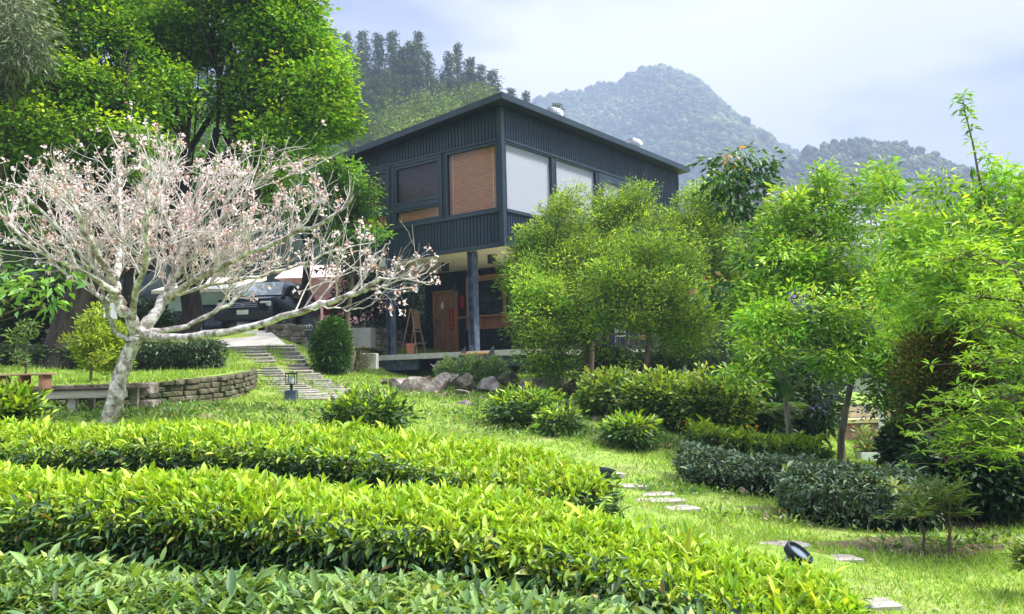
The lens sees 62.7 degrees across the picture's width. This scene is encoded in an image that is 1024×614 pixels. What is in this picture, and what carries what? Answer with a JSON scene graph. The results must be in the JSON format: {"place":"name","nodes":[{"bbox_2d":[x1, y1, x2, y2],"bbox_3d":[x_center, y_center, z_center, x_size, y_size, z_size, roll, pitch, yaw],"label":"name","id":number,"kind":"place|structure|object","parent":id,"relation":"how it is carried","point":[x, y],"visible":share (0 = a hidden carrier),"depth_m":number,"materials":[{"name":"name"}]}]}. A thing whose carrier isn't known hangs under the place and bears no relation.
{"place":"outdoors","nodes":[
{"label":"outdoors","id":0,"kind":"place"},
{"bbox_2d":[0,373,55,388],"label":"bench","id":1,"kind":"object","parent":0,"point":[45,380],"visible":0.71,"depth_m":11.44,"materials":[{"name":"brown wood"}]},
{"bbox_2d":[200,330,285,349],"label":"driveway","id":2,"kind":"structure","parent":0,"point":[261,338],"depth_m":23.56,"materials":[{"name":"concrete"}]},
{"bbox_2d":[0,309,1023,613],"bbox_3d":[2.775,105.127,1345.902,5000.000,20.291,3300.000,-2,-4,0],"label":"ground","id":3,"kind":"structure","parent":0,"point":[426,369],"depth_m":8.28,"materials":[{"name":"green plant"}]},
{"bbox_2d":[0,374,58,422],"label":"tea bush","id":4,"kind":"object","parent":3,"relation":"on","point":[18,400],"visible":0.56,"depth_m":8.27,"materials":[{"name":"green plant"}]},
{"bbox_2d":[0,246,89,324],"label":"tree","id":5,"kind":"object","parent":3,"relation":"on","point":[17,291],"visible":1,"depth_m":8.50,"materials":[{"name":"green plant"}]},
{"bbox_2d":[32,386,147,413],"bbox_3d":[-6.382,1.378,11.562,2.501,0.500,0.740,-2,-4,0],"label":"bench","id":6,"kind":"object","parent":3,"relation":"on","point":[73,395],"visible":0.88,"depth_m":11.23,"materials":[{"name":"grey stone"}]},
{"bbox_2d":[37,369,250,399],"bbox_3d":[-10.407,1.981,16.769,11.088,1.614,9.300,-2,-4,0],"label":"raised bed","id":7,"kind":"object","parent":3,"relation":"on","point":[236,371],"visible":0.15,"depth_m":13.69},
{"bbox_2d":[0,316,43,372],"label":"sapling","id":8,"kind":"object","parent":7,"relation":"on","point":[25,363],"visible":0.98,"depth_m":12.74,"materials":[{"name":"green plant"}]},
{"bbox_2d":[0,263,62,345],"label":"understorey bush","id":9,"kind":"object","parent":7,"relation":"on","point":[8,321],"visible":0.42,"depth_m":19.28,"materials":[{"name":"green plant"}]},
{"bbox_2d":[0,0,73,183],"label":"grey leaved tree","id":10,"kind":"object","parent":7,"relation":"on","point":[17,22],"visible":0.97,"depth_m":15.76,"materials":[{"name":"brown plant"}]},
{"bbox_2d":[0,261,80,344],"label":"understorey bush","id":11,"kind":"object","parent":7,"relation":"on","point":[58,280],"visible":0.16,"depth_m":20.06,"materials":[{"name":"green plant"}]},
{"bbox_2d":[56,301,121,381],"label":"sapling","id":12,"kind":"object","parent":7,"relation":"on","point":[90,356],"visible":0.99,"depth_m":12.88,"materials":[{"name":"green plant"}]},
{"bbox_2d":[0,0,187,369],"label":"broadleaf tree","id":13,"kind":"object","parent":7,"relation":"on","point":[65,108],"visible":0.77,"depth_m":17.11,"materials":[{"name":"green plant"}]},
{"bbox_2d":[0,337,228,371],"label":"hedge","id":14,"kind":"object","parent":7,"relation":"on","point":[204,353],"visible":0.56,"depth_m":16.69,"materials":[{"name":"green plant"}]},
{"bbox_2d":[93,318,137,378],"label":"sapling","id":15,"kind":"object","parent":7,"relation":"on","point":[119,326],"visible":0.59,"depth_m":13.16,"materials":[{"name":"green plant"}]},
{"bbox_2d":[117,294,180,346],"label":"understorey bush","id":16,"kind":"object","parent":7,"relation":"on","point":[163,321],"visible":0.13,"depth_m":21.32,"materials":[{"name":"green plant"}]},
{"bbox_2d":[99,0,372,340],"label":"broadleaf tree","id":17,"kind":"object","parent":7,"relation":"on","point":[299,84],"visible":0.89,"depth_m":19.42,"materials":[{"name":"green plant"}]},
{"bbox_2d":[33,368,258,407],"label":"retaining wall","id":18,"kind":"structure","parent":3,"relation":"on","point":[231,385],"depth_m":13.44,"materials":[{"name":"stone"}]},
{"bbox_2d":[0,78,327,317],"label":"broadleaf tree","id":19,"kind":"object","parent":3,"relation":"on","point":[128,283],"visible":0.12,"depth_m":24.67,"materials":[{"name":"green plant"}]},
{"bbox_2d":[151,276,266,329],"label":"shed","id":20,"kind":"structure","parent":3,"relation":"on","point":[209,302],"depth_m":29.60,"materials":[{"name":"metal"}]},
{"bbox_2d":[0,101,447,422],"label":"cherry tree","id":21,"kind":"object","parent":3,"relation":"on","point":[140,331],"visible":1,"depth_m":10.29,"materials":[{"name":"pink plant"}]},
{"bbox_2d":[266,324,306,342],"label":"block wall","id":22,"kind":"structure","parent":3,"relation":"on","point":[296,333],"depth_m":24.99,"materials":[{"name":"stone"}]},
{"bbox_2d":[0,414,631,547],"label":"tea hedge","id":23,"kind":"object","parent":3,"relation":"on","point":[347,451],"visible":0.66,"depth_m":6.50,"materials":[{"name":"green plant"}]},
{"bbox_2d":[275,265,385,327],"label":"house","id":24,"kind":"structure","parent":3,"relation":"on","point":[294,275],"depth_m":34.18,"materials":[{"name":"white paint"}]},
{"bbox_2d":[306,314,356,374],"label":"round bush","id":25,"kind":"object","parent":3,"relation":"on","point":[327,335],"visible":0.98,"depth_m":20.25,"materials":[{"name":"green plant"}]},
{"bbox_2d":[302,152,396,371],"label":"broadleaf tree","id":26,"kind":"object","parent":3,"relation":"on","point":[341,174],"visible":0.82,"depth_m":21.55,"materials":[{"name":"green plant"}]},
{"bbox_2d":[282,328,425,347],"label":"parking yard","id":27,"kind":"structure","parent":3,"relation":"on","point":[366,337],"depth_m":25.44,"materials":[{"name":"concrete"}]},
{"bbox_2d":[214,281,320,330],"bbox_3d":[-8.150,0.042,28.432,2.280,1.780,4.625,-2,-4,6],"label":"parked car","id":28,"kind":"object","parent":27,"relation":"on","point":[279,297],"visible":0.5,"depth_m":26.77,"materials":[{"name":"paint"}]},
{"bbox_2d":[236,140,365,324],"bbox_3d":[-7.305,-2.712,29.078,6.070,6.872,3.754,-5,-6,42],"label":"broadleaf tree","id":29,"kind":"object","parent":27,"relation":"on","point":[305,281],"visible":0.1,"depth_m":28.49,"materials":[{"name":"green plant"}]},
{"bbox_2d":[315,323,386,351],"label":"block wall","id":30,"kind":"structure","parent":27,"relation":"on","point":[381,344],"depth_m":25.98,"materials":[{"name":"stone"}]},
{"bbox_2d":[0,540,708,613],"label":"tea hedge","id":31,"kind":"object","parent":3,"relation":"on","point":[65,583],"visible":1,"depth_m":2.57,"materials":[{"name":"green plant"}]},
{"bbox_2d":[311,382,424,433],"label":"tea bush","id":32,"kind":"object","parent":3,"relation":"on","point":[348,404],"visible":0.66,"depth_m":10.43,"materials":[{"name":"green plant"}]},
{"bbox_2d":[326,268,424,342],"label":"dark evergreen","id":33,"kind":"object","parent":3,"relation":"on","point":[374,313],"visible":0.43,"depth_m":29.30,"materials":[{"name":"green plant"}]},
{"bbox_2d":[372,299,437,346],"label":"understorey bush","id":34,"kind":"object","parent":3,"relation":"on","point":[402,320],"visible":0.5,"depth_m":29.45,"materials":[{"name":"green plant"}]},
{"bbox_2d":[400,376,430,391],"bbox_3d":[-1.956,1.619,17.180,0.727,0.403,0.439,0,-5,-22],"label":"boulder","id":35,"kind":"object","parent":3,"relation":"on","point":[414,383],"visible":0.66,"depth_m":17.00,"materials":[{"name":"stone"}]},
{"bbox_2d":[0,456,874,613],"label":"tea hedge","id":36,"kind":"object","parent":3,"relation":"on","point":[352,525],"visible":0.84,"depth_m":3.84,"materials":[{"name":"green plant"}]},
{"bbox_2d":[426,372,450,392],"bbox_3d":[-1.506,1.588,17.213,0.417,0.396,0.642,-13,8,45],"label":"boulder","id":37,"kind":"object","parent":3,"relation":"on","point":[440,381],"visible":0.84,"depth_m":17.12,"materials":[{"name":"stone"}]},
{"bbox_2d":[431,351,461,385],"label":"herb clump","id":38,"kind":"object","parent":3,"relation":"on","point":[448,364],"visible":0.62,"depth_m":18.41,"materials":[{"name":"green plant"}]},
{"bbox_2d":[453,349,486,384],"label":"herb clump","id":39,"kind":"object","parent":3,"relation":"on","point":[473,366],"visible":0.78,"depth_m":18.41,"materials":[{"name":"green plant"}]},
{"bbox_2d":[481,353,511,380],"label":"herb clump","id":40,"kind":"object","parent":3,"relation":"on","point":[496,367],"visible":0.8,"depth_m":18.41,"materials":[{"name":"green plant"}]},
{"bbox_2d":[321,92,724,377],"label":"house","id":41,"kind":"structure","parent":3,"relation":"on","point":[465,186],"depth_m":25.20,"materials":[{"name":"black metal"}]},
{"bbox_2d":[350,170,386,210],"bbox_3d":[-4.509,-3.603,26.585,1.710,1.205,0.140,-5,-5,37],"label":"window","id":42,"kind":"structure","parent":41,"relation":"in","point":[381,174],"depth_m":26.38,"materials":[{"name":"glass"}]},
{"bbox_2d":[348,166,389,231],"bbox_3d":[-4.514,-3.326,26.549,1.910,1.962,0.120,-5,-5,37],"label":"window frame","id":43,"kind":"structure","parent":41,"relation":"in","point":[384,211],"depth_m":26.00,"materials":[{"name":"metal"}]},
{"bbox_2d":[401,308,425,353],"bbox_3d":[-3.219,0.832,27.320,0.611,1.534,0.780,-3,-5,17],"label":"display stand","id":44,"kind":"object","parent":41,"relation":"on","point":[416,320],"visible":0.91,"depth_m":27.18,"materials":[{"name":"brown wood"}]},
{"bbox_2d":[394,158,439,206],"bbox_3d":[-2.835,-3.742,25.325,1.850,1.205,0.140,-5,-5,37],"label":"window","id":45,"kind":"structure","parent":41,"relation":"in","point":[416,182],"depth_m":25.40,"materials":[{"name":"glass"}]},
{"bbox_2d":[392,154,442,227],"bbox_3d":[-2.840,-3.465,25.288,2.050,1.962,0.120,-5,-5,37],"label":"window frame","id":46,"kind":"structure","parent":41,"relation":"in","point":[440,200],"depth_m":25.17,"materials":[{"name":"metal"}]},
{"bbox_2d":[395,203,439,224],"bbox_3d":[-2.810,-2.774,25.251,1.850,0.417,0.140,-5,-5,37],"label":"window","id":47,"kind":"structure","parent":41,"relation":"in","point":[428,212],"depth_m":25.30,"materials":[{"name":"metal"}]},
{"bbox_2d":[432,290,459,351],"bbox_3d":[-2.310,0.532,28.936,1.120,2.220,0.175,-5,-5,37],"label":"door","id":48,"kind":"structure","parent":41,"relation":"in","point":[445,305],"depth_m":28.95,"materials":[{"name":"brown wood"}]},
{"bbox_2d":[444,141,498,218],"bbox_3d":[-1.131,-3.606,24.026,1.970,1.962,0.140,-5,-5,37],"label":"window","id":49,"kind":"structure","parent":41,"relation":"in","point":[471,173],"depth_m":24.09,"materials":[{"name":"metal"}]},
{"bbox_2d":[466,272,533,315],"bbox_3d":[-0.403,-0.261,27.604,2.870,1.700,0.070,-5,-5,37],"label":"serving window","id":50,"kind":"structure","parent":41,"relation":"in","point":[488,301],"depth_m":27.84,"materials":[{"name":"grey glass"}]},
{"bbox_2d":[505,141,553,218],"bbox_3d":[0.479,-3.621,24.388,0.140,1.962,2.360,-5,-5,37],"label":"window","id":51,"kind":"structure","parent":41,"relation":"in","point":[528,172],"depth_m":24.42,"materials":[{"name":"metal"}]},
{"bbox_2d":[555,157,597,222],"bbox_3d":[2.005,-3.509,26.404,0.140,1.962,2.400,-5,-5,37],"label":"window","id":52,"kind":"structure","parent":41,"relation":"in","point":[564,170],"depth_m":26.50,"materials":[{"name":"metal"}]},
{"bbox_2d":[599,172,625,231],"bbox_3d":[3.358,-3.410,28.185,0.140,1.962,1.780,-5,-5,37],"label":"window","id":53,"kind":"structure","parent":41,"relation":"in","point":[615,181],"depth_m":28.14,"materials":[{"name":"glass"}]},
{"bbox_2d":[480,380,574,430],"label":"tea bush","id":54,"kind":"object","parent":3,"relation":"on","point":[503,406],"visible":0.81,"depth_m":12.80,"materials":[{"name":"green plant"}]},
{"bbox_2d":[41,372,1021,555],"bbox_3d":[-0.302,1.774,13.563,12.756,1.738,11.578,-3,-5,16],"label":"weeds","id":55,"kind":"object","parent":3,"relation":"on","point":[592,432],"visible":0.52,"depth_m":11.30,"materials":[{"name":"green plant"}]},
{"bbox_2d":[488,176,632,390],"bbox_3d":[1.093,-0.508,17.952,3.216,4.736,3.904,-2,-4,0],"label":"feathery tree","id":56,"kind":"object","parent":3,"relation":"on","point":[541,285],"visible":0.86,"depth_m":17.25,"materials":[{"name":"green plant"}]},
{"bbox_2d":[529,400,592,437],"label":"tea bush","id":57,"kind":"object","parent":3,"relation":"on","point":[543,420],"visible":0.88,"depth_m":12.03,"materials":[{"name":"green plant"}]},
{"bbox_2d":[569,363,643,419],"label":"flowering shrub","id":58,"kind":"object","parent":3,"relation":"on","point":[598,382],"visible":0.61,"depth_m":14.80,"materials":[{"name":"green plant"}]},
{"bbox_2d":[571,337,642,374],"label":"dark shrub","id":59,"kind":"object","parent":3,"relation":"on","point":[617,358],"visible":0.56,"depth_m":18.94,"materials":[{"name":"green plant"}]},
{"bbox_2d":[563,174,685,364],"bbox_3d":[2.582,-0.656,19.634,3.084,4.894,2.820,-2,-4,0],"label":"feathery tree","id":60,"kind":"object","parent":3,"relation":"on","point":[620,209],"visible":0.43,"depth_m":19.44,"materials":[{"name":"green plant"}]},
{"bbox_2d":[597,407,667,448],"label":"tea bush","id":61,"kind":"object","parent":3,"relation":"on","point":[623,428],"visible":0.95,"depth_m":11.33,"materials":[{"name":"green plant"}]},
{"bbox_2d":[600,364,704,433],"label":"flowering shrub","id":62,"kind":"object","parent":3,"relation":"on","point":[648,389],"visible":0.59,"depth_m":14.13,"materials":[{"name":"green plant"}]},
{"bbox_2d":[571,214,738,372],"bbox_3d":[2.813,0.143,16.724,3.466,4.056,2.503,0,-5,-22],"label":"feathery tree","id":63,"kind":"object","parent":3,"relation":"on","point":[625,285],"visible":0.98,"depth_m":16.46,"materials":[{"name":"green plant"}]},
{"bbox_2d":[572,317,798,376],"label":"dark evergreen","id":64,"kind":"object","parent":3,"relation":"on","point":[675,364],"visible":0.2,"depth_m":21.09,"materials":[{"name":"green plant"}]},
{"bbox_2d":[628,169,760,373],"bbox_3d":[4.599,-0.529,20.568,3.323,5.863,2.550,-2,-4,0],"label":"feathery tree","id":65,"kind":"object","parent":3,"relation":"on","point":[712,230],"visible":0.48,"depth_m":20.34,"materials":[{"name":"green plant"}]},
{"bbox_2d":[659,361,770,435],"bbox_3d":[3.347,1.691,13.935,1.784,1.625,1.722,-2,-4,0],"label":"flowering shrub","id":66,"kind":"object","parent":3,"relation":"on","point":[722,406],"visible":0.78,"depth_m":13.57,"materials":[{"name":"green plant"}]},
{"bbox_2d":[668,438,819,497],"bbox_3d":[2.744,1.916,9.760,1.877,0.779,1.237,-3,-5,24],"label":"hedge","id":67,"kind":"object","parent":3,"relation":"on","point":[720,467],"visible":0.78,"depth_m":9.53,"materials":[{"name":"green plant"}]},
{"bbox_2d":[681,413,836,463],"bbox_3d":[3.504,1.965,12.057,2.157,0.924,1.001,-3,-4,13],"label":"hedge","id":68,"kind":"object","parent":3,"relation":"on","point":[743,440],"visible":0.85,"depth_m":11.90,"materials":[{"name":"green plant"}]},
{"bbox_2d":[713,361,807,441],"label":"dark shrub","id":69,"kind":"object","parent":3,"relation":"on","point":[765,423],"visible":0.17,"depth_m":14.56,"materials":[{"name":"green plant"}]},
{"bbox_2d":[683,139,855,434],"bbox_3d":[4.065,-0.150,12.809,2.872,5.034,1.763,-2,-4,0],"label":"broadleaf tree","id":70,"kind":"object","parent":3,"relation":"on","point":[745,173],"visible":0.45,"depth_m":13.00,"materials":[{"name":"green plant"}]},
{"bbox_2d":[705,197,847,407],"bbox_3d":[8.560,-0.086,24.860,5.453,7.010,5.312,-2,-4,0],"label":"broadleaf tree","id":71,"kind":"object","parent":3,"relation":"on","point":[742,233],"visible":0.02,"depth_m":25.28,"materials":[{"name":"green plant"}]},
{"bbox_2d":[784,541,813,565],"bbox_3d":[1.385,1.345,4.120,0.202,0.387,0.146,-7,-7,53],"label":"garden spotlight","id":72,"kind":"object","parent":3,"relation":"on","point":[792,549],"visible":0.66,"depth_m":4.09,"materials":[{"name":"black metal"}]},
{"bbox_2d":[769,341,858,445],"bbox_3d":[5.703,1.708,16.146,1.748,2.179,1.807,-2,-4,0],"label":"dark shrub","id":73,"kind":"object","parent":3,"relation":"on","point":[812,421],"visible":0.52,"depth_m":15.76,"materials":[{"name":"green plant"}]},
{"bbox_2d":[705,153,950,462],"bbox_3d":[4.649,0.038,12.189,2.993,4.670,4.468,-4,-5,34],"label":"broadleaf tree","id":74,"kind":"object","parent":3,"relation":"on","point":[800,256],"visible":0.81,"depth_m":11.88,"materials":[{"name":"green plant"}]},
{"bbox_2d":[837,418,889,440],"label":"garden wall","id":75,"kind":"structure","parent":3,"relation":"on","point":[872,421],"depth_m":18.83,"materials":[{"name":"red brick"}]},
{"bbox_2d":[770,458,957,532],"bbox_3d":[3.323,1.828,8.023,1.646,0.788,1.451,-2,-4,0],"label":"hedge","id":76,"kind":"object","parent":3,"relation":"on","point":[845,497],"visible":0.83,"depth_m":7.74,"materials":[{"name":"green plant"}]},
{"bbox_2d":[855,451,882,460],"bbox_3d":[6.584,2.859,15.315,0.533,0.455,0.320,-2,-4,0],"label":"planter","id":77,"kind":"object","parent":3,"relation":"on","point":[865,454],"visible":0.22,"depth_m":15.17,"materials":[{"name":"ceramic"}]},
{"bbox_2d":[847,424,882,453],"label":"potted plants","id":78,"kind":"object","parent":77,"relation":"in","point":[865,432],"visible":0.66,"depth_m":15.32,"materials":[{"name":"green plant"}]},
{"bbox_2d":[865,596,903,610],"bbox_3d":[2.296,1.882,5.275,0.228,0.058,0.242,-1,-4,-6],"label":"stepping stone","id":79,"kind":"object","parent":3,"relation":"on","point":[877,601],"visible":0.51,"depth_m":5.22,"materials":[{"name":"beige stone"}]},
{"bbox_2d":[871,416,906,467],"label":"dark shrub","id":80,"kind":"object","parent":3,"relation":"on","point":[883,441],"visible":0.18,"depth_m":12.35,"materials":[{"name":"green plant"}]},
{"bbox_2d":[802,536,1012,557],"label":"bare soil","id":81,"kind":"structure","parent":3,"relation":"on","point":[971,545],"depth_m":6.78,"materials":[{"name":"brown soil"}]},
{"bbox_2d":[870,472,982,556],"bbox_3d":[3.241,1.651,6.641,0.880,0.685,0.606,-2,-4,0],"label":"shrub","id":82,"kind":"object","parent":81,"relation":"on","point":[947,494],"visible":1,"depth_m":6.59,"materials":[{"name":"green plant"}]},
{"bbox_2d":[880,359,956,461],"bbox_3d":[5.691,1.509,11.429,1.322,1.675,1.411,-2,-4,0],"label":"dark shrub","id":83,"kind":"object","parent":3,"relation":"on","point":[902,441],"visible":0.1,"depth_m":11.37,"materials":[{"name":"green plant"}]},
{"bbox_2d":[855,87,1023,399],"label":"broadleaf tree","id":84,"kind":"object","parent":3,"relation":"on","point":[902,301],"visible":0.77,"depth_m":9.21,"materials":[{"name":"green plant"}]},
{"bbox_2d":[881,310,1014,440],"bbox_3d":[4.863,1.062,9.329,1.345,2.228,1.412,-2,-4,0],"label":"russet shrub","id":85,"kind":"object","parent":3,"relation":"on","point":[915,386],"visible":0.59,"depth_m":9.20,"materials":[{"name":"brown plant"}]},
{"bbox_2d":[894,414,1023,524],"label":"dark shrub","id":86,"kind":"object","parent":3,"relation":"on","point":[1000,491],"visible":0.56,"depth_m":7.77,"materials":[{"name":"green plant"}]},
{"bbox_2d":[896,227,1023,477],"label":"arching shrub","id":87,"kind":"object","parent":3,"relation":"on","point":[1000,419],"visible":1,"depth_m":6.53,"materials":[{"name":"green plant"}]},
{"bbox_2d":[940,516,1022,529],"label":"bare soil","id":88,"kind":"structure","parent":3,"relation":"on","point":[966,521],"depth_m":7.78,"materials":[{"name":"brown soil"}]},
{"bbox_2d":[993,536,1023,573],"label":"shrub","id":89,"kind":"object","parent":3,"relation":"on","point":[1016,549],"visible":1,"depth_m":5.49,"materials":[{"name":"green plant"}]},
{"bbox_2d":[32,87,1007,398],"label":"hill","id":90,"kind":"structure","parent":0,"point":[862,387],"depth_m":77.57,"materials":[{"name":"green plant"}]},
{"bbox_2d":[351,29,378,90],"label":"conifer","id":91,"kind":"object","parent":90,"relation":"on","point":[365,54],"visible":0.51,"depth_m":169.47,"materials":[{"name":"green plant"}]},
{"bbox_2d":[354,101,400,147],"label":"bamboo clump","id":92,"kind":"object","parent":90,"relation":"on","point":[370,136],"visible":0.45,"depth_m":106.54,"materials":[{"name":"green plant"}]},
{"bbox_2d":[365,31,391,84],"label":"conifer","id":93,"kind":"object","parent":90,"relation":"on","point":[379,58],"visible":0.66,"depth_m":170.93,"materials":[{"name":"green plant"}]},
{"bbox_2d":[378,29,409,94],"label":"conifer","id":94,"kind":"object","parent":90,"relation":"on","point":[392,49],"visible":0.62,"depth_m":170.85,"materials":[{"name":"green plant"}]},
{"bbox_2d":[371,87,421,133],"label":"bamboo clump","id":95,"kind":"object","parent":90,"relation":"on","point":[398,112],"visible":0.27,"depth_m":113.33,"materials":[{"name":"green plant"}]},
{"bbox_2d":[388,40,428,95],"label":"conifer","id":96,"kind":"object","parent":90,"relation":"on","point":[412,50],"visible":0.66,"depth_m":171.37,"materials":[{"name":"green plant"}]},
{"bbox_2d":[393,87,442,130],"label":"bamboo clump","id":97,"kind":"object","parent":90,"relation":"on","point":[423,102],"visible":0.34,"depth_m":119.61,"materials":[{"name":"green plant"}]},
{"bbox_2d":[417,51,441,93],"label":"conifer","id":98,"kind":"object","parent":90,"relation":"on","point":[427,56],"visible":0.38,"depth_m":167.96,"materials":[{"name":"green plant"}]},
{"bbox_2d":[416,82,462,121],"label":"bamboo clump","id":99,"kind":"object","parent":90,"relation":"on","point":[446,106],"visible":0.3,"depth_m":121.57,"materials":[{"name":"green plant"}]},
{"bbox_2d":[436,51,459,99],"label":"conifer","id":100,"kind":"object","parent":90,"relation":"on","point":[447,69],"visible":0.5,"depth_m":170.39,"materials":[{"name":"green plant"}]},
{"bbox_2d":[436,85,477,114],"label":"bamboo clump","id":101,"kind":"object","parent":90,"relation":"on","point":[465,98],"visible":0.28,"depth_m":125.86,"materials":[{"name":"green plant"}]},
{"bbox_2d":[0,74,946,376],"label":"forest","id":102,"kind":"object","parent":90,"relation":"on","point":[296,244],"visible":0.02,"depth_m":91.30,"materials":[{"name":"green plant"}]},
{"bbox_2d":[30,0,1023,175],"label":"sky","id":103,"kind":"structure","parent":0,"point":[803,72],"materials":[{"name":"white"}]},
{"bbox_2d":[564,77,781,210],"bbox_3d":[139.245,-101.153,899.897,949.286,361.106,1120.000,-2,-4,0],"label":"mountain","id":104,"kind":"structure","parent":0,"point":[660,139],"depth_m":823.32,"materials":[{"name":"green plant"}]},
{"bbox_2d":[532,63,800,212],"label":"forest","id":105,"kind":"object","parent":104,"relation":"on","point":[711,109],"visible":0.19,"depth_m":828.42,"materials":[{"name":"green plant"}]},
{"bbox_2d":[711,141,1007,385],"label":"mountain","id":106,"kind":"structure","parent":0,"point":[875,146],"depth_m":546.85,"materials":[{"name":"green plant"}]},
{"bbox_2d":[732,136,1019,372],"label":"forest","id":107,"kind":"object","parent":106,"relation":"on","point":[861,150],"visible":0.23,"depth_m":541.82,"materials":[{"name":"green plant"}]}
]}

